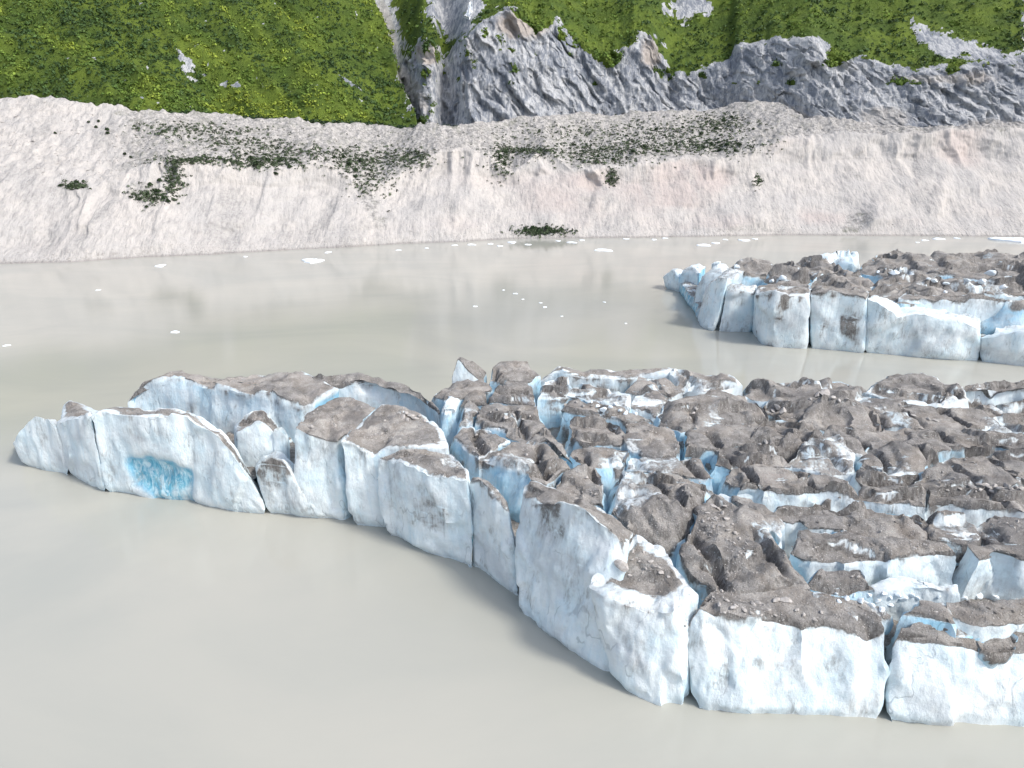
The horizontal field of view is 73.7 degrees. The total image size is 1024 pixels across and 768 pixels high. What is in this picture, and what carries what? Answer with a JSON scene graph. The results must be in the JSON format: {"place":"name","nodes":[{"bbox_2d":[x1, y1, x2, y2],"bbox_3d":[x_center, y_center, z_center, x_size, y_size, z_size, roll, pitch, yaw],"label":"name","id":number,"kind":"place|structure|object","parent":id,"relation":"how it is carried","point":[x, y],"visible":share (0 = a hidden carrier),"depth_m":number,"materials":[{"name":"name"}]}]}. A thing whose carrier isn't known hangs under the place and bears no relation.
{"place":"outdoors","nodes":[
{"label":"outdoors","id":0,"kind":"place"},
{"bbox_2d":[0,0,416,126],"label":"hillside","id":1,"kind":"structure","parent":0,"point":[189,61],"depth_m":509.09,"materials":[{"name":"green plant"}]},
{"bbox_2d":[0,0,418,126],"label":"shrub cover","id":2,"kind":"object","parent":1,"relation":"on","point":[176,107],"visible":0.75,"depth_m":502.18,"materials":[{"name":"green plant"}]},
{"bbox_2d":[0,235,1023,767],"bbox_3d":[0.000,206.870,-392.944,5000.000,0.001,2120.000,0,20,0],"label":"lake water","id":3,"kind":"structure","parent":0,"point":[136,631],"depth_m":100.67,"materials":[{"name":"grey liquid"}]},
{"bbox_2d":[302,258,323,262],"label":"ice floe","id":4,"kind":"object","parent":3,"relation":"on","point":[309,260],"visible":1,"depth_m":345.59,"materials":[{"name":"white ice"}]},
{"bbox_2d":[13,357,1023,726],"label":"glacier tongue","id":5,"kind":"object","parent":3,"relation":"on","point":[557,553],"visible":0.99,"depth_m":98.82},
{"bbox_2d":[81,360,1023,642],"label":"gravel","id":6,"kind":"structure","parent":5,"relation":"on","point":[919,442],"depth_m":94.87,"materials":[{"name":"grey gravel"}]},
{"bbox_2d":[614,559,628,571],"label":"boulder","id":7,"kind":"object","parent":5,"relation":"on","point":[621,565],"visible":1,"depth_m":78.32,"materials":[{"name":"stone"}]},
{"bbox_2d":[772,597,779,601],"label":"boulder","id":8,"kind":"object","parent":5,"relation":"on","point":[776,599],"visible":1,"depth_m":76.74,"materials":[{"name":"stone"}]},
{"bbox_2d":[779,407,786,413],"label":"boulder","id":9,"kind":"object","parent":5,"relation":"on","point":[783,410],"visible":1,"depth_m":120.67,"materials":[{"name":"stone"}]},
{"bbox_2d":[780,597,791,603],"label":"boulder","id":10,"kind":"object","parent":5,"relation":"on","point":[786,600],"visible":1,"depth_m":76.70,"materials":[{"name":"stone"}]},
{"bbox_2d":[820,389,829,395],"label":"boulder","id":11,"kind":"object","parent":5,"relation":"on","point":[825,392],"visible":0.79,"depth_m":126.03,"materials":[{"name":"stone"}]},
{"bbox_2d":[857,598,863,603],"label":"ice block","id":12,"kind":"object","parent":5,"relation":"on","point":[860,600],"depth_m":76.89,"materials":[{"name":"white ice"}]},
{"bbox_2d":[867,603,874,607],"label":"ice block","id":13,"kind":"object","parent":5,"relation":"on","point":[871,605],"depth_m":76.86,"materials":[{"name":"white ice"}]},
{"bbox_2d":[899,596,907,600],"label":"ice block","id":14,"kind":"object","parent":5,"relation":"on","point":[903,598],"depth_m":79.91,"materials":[{"name":"white ice"}]},
{"bbox_2d":[976,592,982,598],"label":"ice block","id":15,"kind":"object","parent":5,"relation":"on","point":[979,596],"depth_m":84.42,"materials":[{"name":"white ice"}]},
{"bbox_2d":[594,249,612,250],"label":"ice floe","id":16,"kind":"object","parent":3,"relation":"on","point":[602,250],"visible":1,"depth_m":377.85,"materials":[{"name":"white ice"}]},
{"bbox_2d":[663,248,1023,365],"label":"glacier tongue","id":17,"kind":"object","parent":3,"relation":"on","point":[960,319],"visible":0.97,"depth_m":203.41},
{"bbox_2d":[767,248,1021,293],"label":"gravel","id":18,"kind":"structure","parent":17,"relation":"on","point":[901,283],"depth_m":230.47,"materials":[{"name":"grey gravel"}]},
{"bbox_2d":[890,270,899,274],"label":"ice block","id":19,"kind":"object","parent":17,"relation":"on","point":[895,272],"depth_m":229.49,"materials":[{"name":"white ice"}]},
{"bbox_2d":[978,279,985,284],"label":"ice block","id":20,"kind":"object","parent":17,"relation":"on","point":[982,281],"depth_m":212.89,"materials":[{"name":"white ice"}]},
{"bbox_2d":[984,270,995,275],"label":"ice block","id":21,"kind":"object","parent":17,"relation":"on","point":[990,272],"depth_m":230.83,"materials":[{"name":"white ice"}]},
{"bbox_2d":[987,237,1023,242],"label":"ice floe","id":22,"kind":"object","parent":3,"relation":"on","point":[1016,239],"visible":1,"depth_m":414.47,"materials":[{"name":"white ice"}]},
{"bbox_2d":[0,95,1023,263],"bbox_3d":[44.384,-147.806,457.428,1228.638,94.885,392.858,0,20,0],"label":"moraine bank","id":23,"kind":"structure","parent":0,"point":[931,181],"depth_m":438.50,"materials":[{"name":"white stone"}]},
{"bbox_2d":[113,104,453,128],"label":"thicket","id":24,"kind":"object","parent":23,"relation":"on","point":[333,121],"visible":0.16,"depth_m":481.58,"materials":[{"name":"green plant"}]},
{"bbox_2d":[61,109,785,237],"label":"ground cover","id":25,"kind":"object","parent":23,"relation":"on","point":[534,231],"visible":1,"depth_m":446.89,"materials":[{"name":"green plant"}]},
{"bbox_2d":[0,96,1023,186],"bbox_3d":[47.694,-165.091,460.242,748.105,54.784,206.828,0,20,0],"label":"rubble","id":26,"kind":"object","parent":23,"relation":"on","point":[482,125],"visible":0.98,"depth_m":461.87,"materials":[{"name":"stone"}]},
{"bbox_2d":[0,212,1023,262],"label":"shore stones","id":27,"kind":"object","parent":23,"relation":"on","point":[148,252],"visible":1,"depth_m":405.28,"materials":[{"name":"grey stone"}]},
{"bbox_2d":[375,0,1023,127],"bbox_3d":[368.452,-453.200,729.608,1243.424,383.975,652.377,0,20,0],"label":"mountainside","id":28,"kind":"structure","parent":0,"point":[551,76],"depth_m":557.85,"materials":[{"name":"grey stone"}]},
{"bbox_2d":[465,1,472,19],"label":"snow patch","id":29,"kind":"object","parent":28,"relation":"on","point":[469,11],"visible":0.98,"depth_m":570.63,"materials":[{"name":"white snow"}]},
{"bbox_2d":[390,0,1023,123],"bbox_3d":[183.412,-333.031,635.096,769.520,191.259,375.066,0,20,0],"label":"shrub cover","id":30,"kind":"object","parent":28,"relation":"on","point":[832,62],"visible":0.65,"depth_m":577.59,"materials":[{"name":"green plant"}]}
]}

